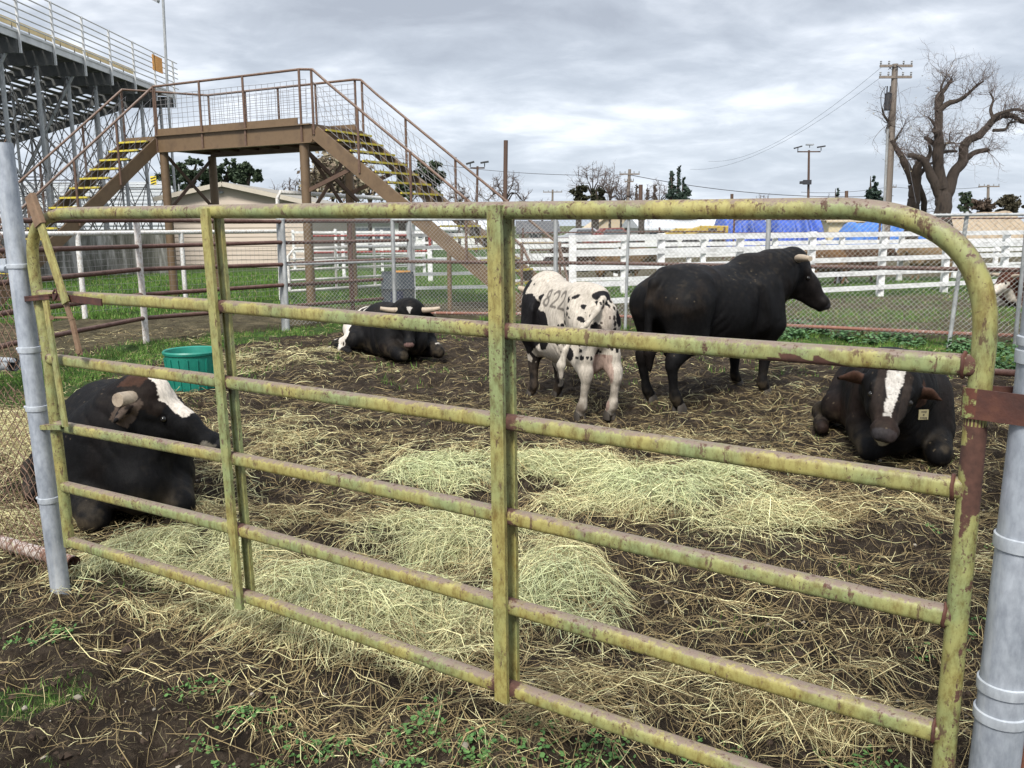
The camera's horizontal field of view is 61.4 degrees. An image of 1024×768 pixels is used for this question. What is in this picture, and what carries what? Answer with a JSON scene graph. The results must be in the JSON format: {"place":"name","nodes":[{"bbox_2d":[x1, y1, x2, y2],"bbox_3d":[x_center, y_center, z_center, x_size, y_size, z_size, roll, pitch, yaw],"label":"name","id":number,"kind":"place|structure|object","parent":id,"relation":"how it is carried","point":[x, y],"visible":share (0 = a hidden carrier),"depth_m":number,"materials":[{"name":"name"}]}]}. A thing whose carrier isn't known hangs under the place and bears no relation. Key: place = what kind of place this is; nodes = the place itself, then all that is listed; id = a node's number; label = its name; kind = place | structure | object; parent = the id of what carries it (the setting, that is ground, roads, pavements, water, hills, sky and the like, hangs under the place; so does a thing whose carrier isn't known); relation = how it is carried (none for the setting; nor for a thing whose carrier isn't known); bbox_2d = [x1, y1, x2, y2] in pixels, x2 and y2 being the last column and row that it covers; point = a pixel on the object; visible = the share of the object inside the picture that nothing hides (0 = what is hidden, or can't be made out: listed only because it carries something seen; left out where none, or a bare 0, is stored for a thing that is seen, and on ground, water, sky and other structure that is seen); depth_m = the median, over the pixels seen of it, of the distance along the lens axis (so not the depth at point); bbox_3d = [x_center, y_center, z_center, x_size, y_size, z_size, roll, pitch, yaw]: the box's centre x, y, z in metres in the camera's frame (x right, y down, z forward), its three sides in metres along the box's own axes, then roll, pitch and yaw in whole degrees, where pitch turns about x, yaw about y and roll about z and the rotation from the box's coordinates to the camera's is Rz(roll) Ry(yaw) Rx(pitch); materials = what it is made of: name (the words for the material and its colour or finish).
{"place":"outdoors","nodes":[
{"label":"outdoors","id":0,"kind":"place"},
{"bbox_2d":[150,176,156,184],"bbox_3d":[-20.045,-11.379,48.209,0.320,0.464,0.050,0,10,0],"label":"hazard panel","id":1,"kind":"object","parent":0,"point":[153,180],"visible":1,"depth_m":48.20,"materials":[{"name":"yellow metal"}]},
{"bbox_2d":[355,218,415,249],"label":"house","id":2,"kind":"structure","parent":0,"point":[375,225],"depth_m":57.05,"materials":[{"name":"white wood"}]},
{"bbox_2d":[356,227,373,239],"bbox_3d":[-9.840,-9.962,57.090,1.360,0.860,0.090,0,10,0],"label":"window frame","id":3,"kind":"structure","parent":2,"relation":"in","point":[357,228],"depth_m":57.01,"materials":[{"name":"white paint"}]},
{"bbox_2d":[373,227,390,238],"bbox_3d":[-8.488,-9.969,57.090,1.360,0.860,0.090,0,10,0],"label":"window frame","id":4,"kind":"structure","parent":2,"relation":"in","point":[377,228],"depth_m":57.01,"materials":[{"name":"white paint"}]},
{"bbox_2d":[415,220,486,244],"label":"barn","id":5,"kind":"structure","parent":0,"point":[444,229],"depth_m":73.99,"materials":[{"name":"metal"}]},
{"bbox_2d":[0,226,1021,767],"bbox_3d":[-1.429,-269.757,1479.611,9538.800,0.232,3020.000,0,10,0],"label":"ground","id":6,"kind":"structure","parent":0,"point":[104,750],"depth_m":3.95,"materials":[{"name":"soil"}]},
{"bbox_2d":[0,142,70,594],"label":"latch post","id":7,"kind":"object","parent":6,"relation":"on","point":[28,348],"visible":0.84,"depth_m":3.54,"materials":[{"name":"grey metal"}]},
{"bbox_2d":[0,139,80,569],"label":"front chain link fence","id":8,"kind":"object","parent":7,"relation":"attached to","point":[26,548],"visible":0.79,"depth_m":3.81,"materials":[{"name":"metal"}]},
{"bbox_2d":[0,229,167,277],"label":"concrete wall","id":9,"kind":"structure","parent":6,"relation":"on","point":[115,256],"depth_m":28.47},
{"bbox_2d":[0,0,178,245],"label":"grandstand","id":10,"kind":"object","parent":6,"relation":"on","point":[25,55],"visible":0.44,"depth_m":32.10,"materials":[{"name":"grey metal"}]},
{"bbox_2d":[0,182,200,229],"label":"bleachers","id":11,"kind":"object","parent":6,"relation":"on","point":[135,195],"visible":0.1,"depth_m":55.29,"materials":[{"name":"metal"}]},
{"bbox_2d":[20,375,220,533],"bbox_3d":[-2.389,0.250,5.085,0.930,0.799,1.809,-7,12,-33],"label":"black bull","id":12,"kind":"object","parent":6,"relation":"on","point":[152,407],"visible":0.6,"depth_m":4.49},
{"bbox_2d":[0,229,279,318],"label":"white pipe fence","id":13,"kind":"object","parent":6,"relation":"on","point":[80,267],"visible":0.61,"depth_m":15.95,"materials":[{"name":"metal"}]},
{"bbox_2d":[153,0,175,191],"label":"light pole","id":14,"kind":"object","parent":6,"relation":"on","point":[167,82],"visible":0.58,"depth_m":36.48,"materials":[{"name":"metal"}]},
{"bbox_2d":[154,161,183,191],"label":"evergreen tree","id":15,"kind":"object","parent":6,"relation":"on","point":[178,178],"visible":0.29,"depth_m":62.01,"materials":[{"name":"green plant"}]},
{"bbox_2d":[162,346,214,391],"bbox_3d":[-3.118,-0.139,8.428,0.544,0.400,0.552,0,10,0],"label":"feed tub","id":16,"kind":"object","parent":6,"relation":"on","point":[195,358],"visible":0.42,"depth_m":8.24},
{"bbox_2d":[175,155,209,189],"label":"evergreen tree","id":17,"kind":"object","parent":6,"relation":"on","point":[193,173],"visible":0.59,"depth_m":57.93,"materials":[{"name":"green plant"}]},
{"bbox_2d":[0,218,412,349],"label":"pipe fence","id":18,"kind":"object","parent":6,"relation":"on","point":[138,246],"visible":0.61,"depth_m":12.13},
{"bbox_2d":[217,158,239,183],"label":"evergreen tree","id":19,"kind":"object","parent":6,"relation":"on","point":[229,173],"visible":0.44,"depth_m":59.98,"materials":[{"name":"green plant"}]},
{"bbox_2d":[232,160,263,185],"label":"evergreen tree","id":20,"kind":"object","parent":6,"relation":"on","point":[246,170],"visible":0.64,"depth_m":58.12,"materials":[{"name":"green plant"}]},
{"bbox_2d":[153,182,347,266],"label":"shed","id":21,"kind":"structure","parent":6,"relation":"on","point":[231,193],"depth_m":33.48,"materials":[{"name":"beige"}]},
{"bbox_2d":[0,68,568,311],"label":"stair overpass","id":22,"kind":"object","parent":6,"relation":"on","point":[339,143],"visible":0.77,"depth_m":17.88,"materials":[{"name":"brown metal"}]},
{"bbox_2d":[270,178,299,190],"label":"bare tree","id":23,"kind":"object","parent":6,"relation":"on","point":[289,186],"visible":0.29,"depth_m":54.53,"materials":[{"name":"plant"}]},
{"bbox_2d":[295,151,367,202],"bbox_3d":[-9.892,-10.236,47.169,4.067,6.519,3.562,0,10,0],"label":"bare tree","id":24,"kind":"object","parent":6,"relation":"on","point":[332,163],"visible":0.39,"depth_m":46.25,"materials":[{"name":"brown plant"}]},
{"bbox_2d":[275,190,411,299],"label":"pipe arch","id":25,"kind":"structure","parent":6,"relation":"on","point":[284,192],"depth_m":18.93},
{"bbox_2d":[286,244,406,292],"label":"white pipe gate","id":26,"kind":"structure","parent":6,"relation":"on","point":[329,268],"depth_m":18.88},
{"bbox_2d":[291,229,431,270],"bbox_3d":[-5.533,-4.803,31.136,6.334,1.574,0.144,5,12,28],"label":"rail fence","id":27,"kind":"object","parent":6,"relation":"on","point":[335,238],"visible":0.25,"depth_m":30.84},
{"bbox_2d":[313,234,430,253],"bbox_3d":[-3.965,-3.858,24.197,3.474,2.000,0.086,-3,11,-17],"label":"pipe panel fence","id":28,"kind":"object","parent":6,"relation":"on","point":[377,235],"visible":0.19,"depth_m":24.17,"materials":[{"name":"metal"}]},
{"bbox_2d":[355,159,395,250],"bbox_3d":[-8.286,-10.481,50.961,3.478,5.606,2.511,3,11,16],"label":"bare tree","id":29,"kind":"object","parent":6,"relation":"on","point":[372,193],"visible":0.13,"depth_m":50.83,"materials":[{"name":"brown plant"}]},
{"bbox_2d":[341,231,425,276],"bbox_3d":[-3.898,-3.929,26.464,2.837,1.521,0.146,-7,12,-33],"label":"rail fence","id":30,"kind":"object","parent":6,"relation":"on","point":[423,255],"visible":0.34,"depth_m":26.68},
{"bbox_2d":[327,297,444,361],"bbox_3d":[-1.586,-0.745,10.674,1.047,0.730,1.853,-7,13,-34],"label":"spotted bull","id":31,"kind":"object","parent":6,"relation":"on","point":[399,345],"visible":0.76,"depth_m":10.16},
{"bbox_2d":[381,270,414,302],"bbox_3d":[-1.973,-1.557,14.963,0.606,0.825,0.606,0,10,0],"label":"drum","id":32,"kind":"object","parent":6,"relation":"on","point":[405,292],"visible":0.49,"depth_m":14.71,"materials":[{"name":"metal"}]},
{"bbox_2d":[395,162,413,249],"bbox_3d":[-6.601,-10.785,52.924,1.431,5.489,1.412,0,10,0],"label":"evergreen tree","id":33,"kind":"object","parent":6,"relation":"on","point":[402,189],"visible":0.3,"depth_m":52.60,"materials":[{"name":"green plant"}]},
{"bbox_2d":[408,187,443,201],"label":"bare tree","id":34,"kind":"object","parent":6,"relation":"on","point":[420,196],"visible":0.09,"depth_m":58.58,"materials":[{"name":"brown plant"}]},
{"bbox_2d":[412,160,446,253],"bbox_3d":[-4.755,-10.042,49.090,2.085,5.391,1.790,0,10,0],"label":"evergreen tree","id":35,"kind":"object","parent":6,"relation":"on","point":[430,174],"visible":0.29,"depth_m":48.53,"materials":[{"name":"green plant"}]},
{"bbox_2d":[412,230,487,297],"bbox_3d":[-1.213,-2.607,19.029,2.053,1.576,0.133,-2,11,-12],"label":"rail fence","id":36,"kind":"object","parent":6,"relation":"on","point":[442,273],"visible":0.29,"depth_m":18.88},
{"bbox_2d":[443,181,475,244],"bbox_3d":[-4.141,-12.703,64.787,3.588,4.957,1.992,4,11,23],"label":"bare tree","id":37,"kind":"object","parent":6,"relation":"on","point":[459,199],"visible":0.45,"depth_m":64.41,"materials":[{"name":"brown plant"}]},
{"bbox_2d":[466,161,488,251],"bbox_3d":[-2.011,-10.431,50.874,1.338,5.291,0.346,0,10,0],"label":"floodlight pole","id":38,"kind":"object","parent":6,"relation":"on","point":[477,168],"visible":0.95,"depth_m":50.52,"materials":[{"name":"black metal"}]},
{"bbox_2d":[3,522,992,767],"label":"clover","id":39,"kind":"object","parent":6,"relation":"on","point":[470,756],"visible":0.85,"depth_m":2.66,"materials":[{"name":"green plant"}]},
{"bbox_2d":[471,170,532,201],"bbox_3d":[-0.630,-12.304,60.852,4.357,5.542,2.604,0,10,0],"label":"bare tree","id":40,"kind":"object","parent":6,"relation":"on","point":[517,189],"visible":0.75,"depth_m":60.65,"materials":[{"name":"brown plant"}]},
{"bbox_2d":[0,441,1006,767],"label":"clods","id":41,"kind":"object","parent":6,"relation":"on","point":[126,649],"visible":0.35,"depth_m":3.08,"materials":[{"name":"soil"}]},
{"bbox_2d":[503,140,507,201],"bbox_3d":[-0.161,-4.226,21.592,0.141,3.624,0.110,0,10,0],"label":"steel post","id":42,"kind":"object","parent":6,"relation":"on","point":[505,165],"visible":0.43,"depth_m":21.35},
{"bbox_2d":[0,324,1015,767],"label":"hay","id":43,"kind":"object","parent":6,"relation":"on","point":[324,588],"visible":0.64,"depth_m":3.73},
{"bbox_2d":[543,190,561,220],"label":"utility pole","id":44,"kind":"object","parent":6,"relation":"on","point":[552,192],"visible":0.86,"depth_m":117.16,"materials":[{"name":"brown wood"}]},
{"bbox_2d":[518,271,622,420],"bbox_3d":[0.429,-0.420,7.848,0.651,1.198,2.076,-2,11,-12],"label":"spotted bull","id":45,"kind":"object","parent":6,"relation":"on","point":[551,298],"visible":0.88,"depth_m":7.13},
{"bbox_2d":[543,247,604,277],"bbox_3d":[1.710,-3.221,23.334,1.768,0.975,0.536,1,11,10],"label":"cow","id":46,"kind":"object","parent":6,"relation":"on","point":[587,258],"visible":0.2,"depth_m":23.14},
{"bbox_2d":[568,184,590,242],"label":"evergreen tree","id":47,"kind":"object","parent":6,"relation":"on","point":[577,193],"visible":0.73,"depth_m":64.19,"materials":[{"name":"green plant"}]},
{"bbox_2d":[558,228,607,242],"bbox_3d":[5.318,-10.732,63.104,4.200,1.372,1.700,0,10,0],"label":"parked car","id":48,"kind":"object","parent":6,"relation":"on","point":[577,230],"visible":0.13,"depth_m":62.25,"materials":[{"name":"white metal"}]},
{"bbox_2d":[562,163,619,227],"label":"bare tree","id":49,"kind":"object","parent":6,"relation":"on","point":[591,180],"visible":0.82,"depth_m":67.82,"materials":[{"name":"brown plant"}]},
{"bbox_2d":[589,187,605,229],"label":"evergreen tree","id":50,"kind":"object","parent":6,"relation":"on","point":[595,196],"visible":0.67,"depth_m":66.51,"materials":[{"name":"green plant"}]},
{"bbox_2d":[582,228,636,247],"bbox_3d":[7.122,-10.381,61.137,4.200,1.372,1.700,0,10,0],"label":"parked car","id":51,"kind":"object","parent":6,"relation":"on","point":[609,229],"visible":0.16,"depth_m":60.30,"materials":[{"name":"grey metal"}]},
{"bbox_2d":[596,158,630,242],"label":"bare tree","id":52,"kind":"object","parent":6,"relation":"on","point":[612,188],"visible":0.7,"depth_m":72.16,"materials":[{"name":"brown plant"}]},
{"bbox_2d":[603,178,643,242],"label":"bare tree","id":53,"kind":"object","parent":6,"relation":"on","point":[625,197],"visible":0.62,"depth_m":76.08,"materials":[{"name":"brown plant"}]},
{"bbox_2d":[522,227,724,258],"bbox_3d":[5.090,-6.252,38.509,9.525,1.450,0.088,-3,11,-12],"label":"pipe panel fence","id":54,"kind":"object","parent":6,"relation":"on","point":[723,231],"visible":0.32,"depth_m":38.22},
{"bbox_2d":[595,247,656,276],"bbox_3d":[3.029,-3.045,22.337,1.768,0.975,0.536,-1,10,-5],"label":"cow","id":55,"kind":"object","parent":6,"relation":"on","point":[599,273],"visible":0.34,"depth_m":22.14},
{"bbox_2d":[619,169,639,230],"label":"utility pole","id":56,"kind":"object","parent":6,"relation":"on","point":[629,174],"visible":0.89,"depth_m":77.80,"materials":[{"name":"brown wood"}]},
{"bbox_2d":[353,149,562,174],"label":"power line","id":57,"kind":"object","parent":56,"relation":"attached to","point":[493,170],"visible":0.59,"depth_m":77.81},
{"bbox_2d":[631,175,892,196],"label":"power line","id":58,"kind":"object","parent":56,"relation":"attached to","point":[761,193],"visible":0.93,"depth_m":78.18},
{"bbox_2d":[638,185,642,221],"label":"pole","id":59,"kind":"object","parent":6,"relation":"on","point":[640,192],"visible":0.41,"depth_m":68.28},
{"bbox_2d":[632,190,665,247],"bbox_3d":[7.146,-8.831,46.981,2.415,3.695,1.273,5,12,27],"label":"bare tree","id":60,"kind":"object","parent":6,"relation":"on","point":[641,223],"visible":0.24,"depth_m":47.09,"materials":[{"name":"brown plant"}]},
{"bbox_2d":[279,211,1023,347],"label":"chain link fence","id":61,"kind":"object","parent":6,"relation":"on","point":[555,263],"visible":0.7,"depth_m":13.04,"materials":[{"name":"metal"}]},
{"bbox_2d":[636,178,667,199],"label":"bare tree","id":62,"kind":"object","parent":6,"relation":"on","point":[654,192],"visible":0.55,"depth_m":78.14,"materials":[{"name":"brown plant"}]},
{"bbox_2d":[622,219,715,242],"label":"barn","id":63,"kind":"structure","parent":6,"relation":"on","point":[667,225],"depth_m":70.64,"materials":[{"name":"metal"}]},
{"bbox_2d":[665,172,676,199],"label":"conifer","id":64,"kind":"object","parent":6,"relation":"on","point":[671,192],"visible":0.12,"depth_m":74.05,"materials":[{"name":"green plant"}]},
{"bbox_2d":[665,228,690,247],"bbox_3d":[9.974,-8.583,51.303,1.876,1.350,0.600,0,10,0],"label":"loader","id":65,"kind":"object","parent":6,"relation":"on","point":[678,229],"visible":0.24,"depth_m":51.02,"materials":[{"name":"yellow metal"}]},
{"bbox_2d":[675,165,681,193],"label":"cypress","id":66,"kind":"object","parent":6,"relation":"on","point":[678,190],"visible":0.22,"depth_m":75.97,"materials":[{"name":"green plant"}]},
{"bbox_2d":[672,177,691,219],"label":"conifer","id":67,"kind":"object","parent":6,"relation":"on","point":[685,194],"visible":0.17,"depth_m":72.03,"materials":[{"name":"green plant"}]},
{"bbox_2d":[684,226,727,247],"bbox_3d":[11.061,-8.302,49.322,2.455,1.500,0.600,0,10,0],"label":"loader","id":68,"kind":"object","parent":6,"relation":"on","point":[707,228],"visible":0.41,"depth_m":48.99,"materials":[{"name":"yellow metal"}]},
{"bbox_2d":[427,238,1022,280],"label":"board fence","id":69,"kind":"object","parent":6,"relation":"on","point":[617,245],"visible":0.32,"depth_m":27.76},
{"bbox_2d":[629,246,830,413],"bbox_3d":[2.037,-0.557,7.947,2.187,1.379,0.820,-7,12,-32],"label":"black bull","id":70,"kind":"object","parent":6,"relation":"on","point":[745,296],"visible":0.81,"depth_m":7.51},
{"bbox_2d":[707,219,770,246],"bbox_3d":[13.659,-9.073,51.725,3.038,2.183,5.588,0,10,0],"label":"tarp stack","id":71,"kind":"object","parent":6,"relation":"on","point":[745,224],"visible":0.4,"depth_m":50.03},
{"bbox_2d":[515,236,1021,293],"bbox_3d":[8.517,-3.296,23.023,19.344,1.390,0.664,-5,11,-25],"label":"board fence","id":72,"kind":"object","parent":6,"relation":"on","point":[774,243],"visible":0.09,"depth_m":20.11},
{"bbox_2d":[569,230,1023,303],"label":"board fence","id":73,"kind":"object","parent":6,"relation":"on","point":[661,248],"visible":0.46,"depth_m":18.11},
{"bbox_2d":[770,220,827,245],"bbox_3d":[16.433,-9.179,50.692,3.116,2.736,5.588,0,10,0],"label":"tarp stack","id":74,"kind":"object","parent":6,"relation":"on","point":[792,227],"visible":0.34,"depth_m":48.87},
{"bbox_2d":[794,144,825,197],"bbox_3d":[20.027,-12.748,58.534,2.058,6.857,0.508,0,10,0],"label":"floodlight pole","id":75,"kind":"object","parent":6,"relation":"on","point":[808,182],"visible":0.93,"depth_m":58.17,"materials":[{"name":"black metal"}]},
{"bbox_2d":[804,250,847,283],"bbox_3d":[7.883,-3.056,22.259,1.768,0.975,0.536,-4,11,-20],"label":"cow","id":76,"kind":"object","parent":6,"relation":"on","point":[841,252],"visible":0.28,"depth_m":22.18},
{"bbox_2d":[821,220,864,239],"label":"house","id":77,"kind":"structure","parent":6,"relation":"on","point":[835,226],"depth_m":73.81,"materials":[{"name":"beige paint"}]},
{"bbox_2d":[839,248,899,282],"bbox_3d":[9.469,-3.172,22.844,1.768,0.975,0.536,-2,11,-10],"label":"cow","id":78,"kind":"object","parent":6,"relation":"on","point":[851,253],"visible":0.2,"depth_m":22.58},
{"bbox_2d":[864,175,882,200],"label":"conifer","id":79,"kind":"object","parent":6,"relation":"on","point":[873,192],"visible":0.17,"depth_m":60.38,"materials":[{"name":"green plant"}]},
{"bbox_2d":[828,222,925,244],"bbox_3d":[22.964,-9.389,53.710,5.326,1.991,5.588,0,10,0],"label":"tarp pile","id":80,"kind":"object","parent":6,"relation":"on","point":[865,227],"visible":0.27,"depth_m":52.03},
{"bbox_2d":[732,217,1023,258],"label":"pipe panel fence","id":81,"kind":"object","parent":6,"relation":"on","point":[879,229],"visible":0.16,"depth_m":35.35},
{"bbox_2d":[811,347,955,466],"bbox_3d":[2.627,0.076,6.020,0.912,0.750,2.409,3,11,15],"label":"black bull","id":82,"kind":"object","parent":6,"relation":"on","point":[878,413],"visible":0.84,"depth_m":5.54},
{"bbox_2d":[879,60,912,243],"bbox_3d":[19.484,-11.630,44.580,1.657,9.698,0.510,-2,11,-11],"label":"utility pole","id":83,"kind":"object","parent":6,"relation":"on","point":[888,180],"visible":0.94,"depth_m":44.21,"materials":[{"name":"brown wood"}]},
{"bbox_2d":[695,80,876,169],"bbox_3d":[18.460,-18.452,65.768,0.018,2.422,44.008,0,10,-1],"label":"power line","id":84,"kind":"object","parent":83,"relation":"attached to","point":[794,135],"visible":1,"depth_m":55.12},
{"bbox_2d":[714,70,877,161],"bbox_3d":[19.335,-18.986,65.670,0.018,2.182,44.018,0,10,2],"label":"power line","id":85,"kind":"object","parent":83,"relation":"attached to","point":[804,125],"visible":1,"depth_m":54.66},
{"bbox_2d":[896,73,915,200],"bbox_3d":[18.476,-11.911,40.535,0.020,6.891,8.288,2,11,15],"label":"guy wire","id":86,"kind":"object","parent":83,"relation":"attached to","point":[904,137],"visible":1,"depth_m":40.59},
{"bbox_2d":[778,318,1017,368],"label":"weeds","id":87,"kind":"object","parent":6,"relation":"on","point":[883,336],"visible":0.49,"depth_m":11.53,"materials":[{"name":"green plant"}]},
{"bbox_2d":[865,84,958,238],"bbox_3d":[20.569,-11.089,44.771,5.752,8.794,3.589,-7,12,-31],"label":"pollard tree","id":88,"kind":"object","parent":6,"relation":"on","point":[916,177],"visible":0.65,"depth_m":44.51,"materials":[{"name":"brown plant"}]},
{"bbox_2d":[896,247,952,279],"bbox_3d":[11.302,-3.353,23.779,1.768,0.975,0.536,-1,10,-5],"label":"cow","id":89,"kind":"object","parent":6,"relation":"on","point":[925,250],"visible":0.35,"depth_m":23.57},
{"bbox_2d":[887,39,1023,225],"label":"pollard tree","id":90,"kind":"object","parent":6,"relation":"on","point":[942,185],"visible":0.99,"depth_m":42.34,"materials":[{"name":"brown plant"}]},
{"bbox_2d":[957,191,972,212],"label":"evergreen tree","id":91,"kind":"object","parent":6,"relation":"on","point":[965,198],"visible":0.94,"depth_m":70.39,"materials":[{"name":"green plant"}]},
{"bbox_2d":[969,197,996,212],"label":"evergreen tree","id":92,"kind":"object","parent":6,"relation":"on","point":[984,205],"visible":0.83,"depth_m":72.87,"materials":[{"name":"brown plant"}]},
{"bbox_2d":[951,211,1023,238],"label":"building","id":93,"kind":"structure","parent":6,"relation":"on","point":[957,223],"depth_m":62.38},
{"bbox_2d":[978,184,999,197],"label":"utility pole","id":94,"kind":"object","parent":6,"relation":"on","point":[988,190],"visible":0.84,"depth_m":82.91,"materials":[{"name":"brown wood"}]},
{"bbox_2d":[805,187,980,192],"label":"power line","id":95,"kind":"object","parent":94,"relation":"attached to","point":[879,188],"visible":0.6,"depth_m":87.92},
{"bbox_2d":[968,302,1023,767],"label":"gate post","id":96,"kind":"object","parent":6,"relation":"on","point":[997,740],"visible":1,"depth_m":1.72,"materials":[{"name":"metal"}]},
{"bbox_2d":[24,193,997,767],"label":"tube gate","id":97,"kind":"structure","parent":96,"relation":"attached to","point":[502,331],"depth_m":2.29,"materials":[{"name":"metal"}]},
{"bbox_2d":[960,385,1023,425],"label":"hinge clamp","id":98,"kind":"object","parent":96,"relation":"attached to","point":[1001,404],"visible":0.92,"depth_m":1.67,"materials":[{"name":"metal"}]},
{"bbox_2d":[990,272,1023,306],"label":"cow","id":99,"kind":"object","parent":6,"relation":"on","point":[1004,281],"visible":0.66,"depth_m":15.89},
{"bbox_2d":[994,236,1023,376],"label":"side chain link fence","id":100,"kind":"object","parent":6,"relation":"on","point":[1005,372],"visible":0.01,"depth_m":10.68,"materials":[{"name":"metal"}]},
{"bbox_2d":[994,194,1023,212],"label":"evergreen tree","id":101,"kind":"object","parent":6,"relation":"on","point":[1008,202],"visible":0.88,"depth_m":73.22,"materials":[{"name":"green plant"}]},
{"bbox_2d":[1021,747,1023,767],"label":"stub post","id":102,"kind":"object","parent":6,"relation":"on","point":[1022,764],"depth_m":1.93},
{"bbox_2d":[0,270,1021,767],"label":"grass","id":103,"kind":"structure","parent":0,"point":[154,284],"depth_m":16.01,"materials":[{"name":"plant"}]},
{"bbox_2d":[0,0,1023,225],"label":"sky","id":104,"kind":"structure","parent":0,"point":[656,87],"materials":[{"name":"grey"}]},
{"bbox_2d":[516,221,560,242],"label":"barn","id":105,"kind":"structure","parent":0,"point":[543,224],"depth_m":79.77,"materials":[{"name":"grey metal"}]},
{"bbox_2d":[529,234,541,237],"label":"window frame","id":106,"kind":"structure","parent":105,"relation":"in","point":[534,235],"depth_m":78.76,"materials":[{"name":"white paint"}]},
{"bbox_2d":[584,219,624,228],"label":"house","id":107,"kind":"structure","parent":0,"point":[603,223],"depth_m":88.49,"materials":[{"name":"beige paint"}]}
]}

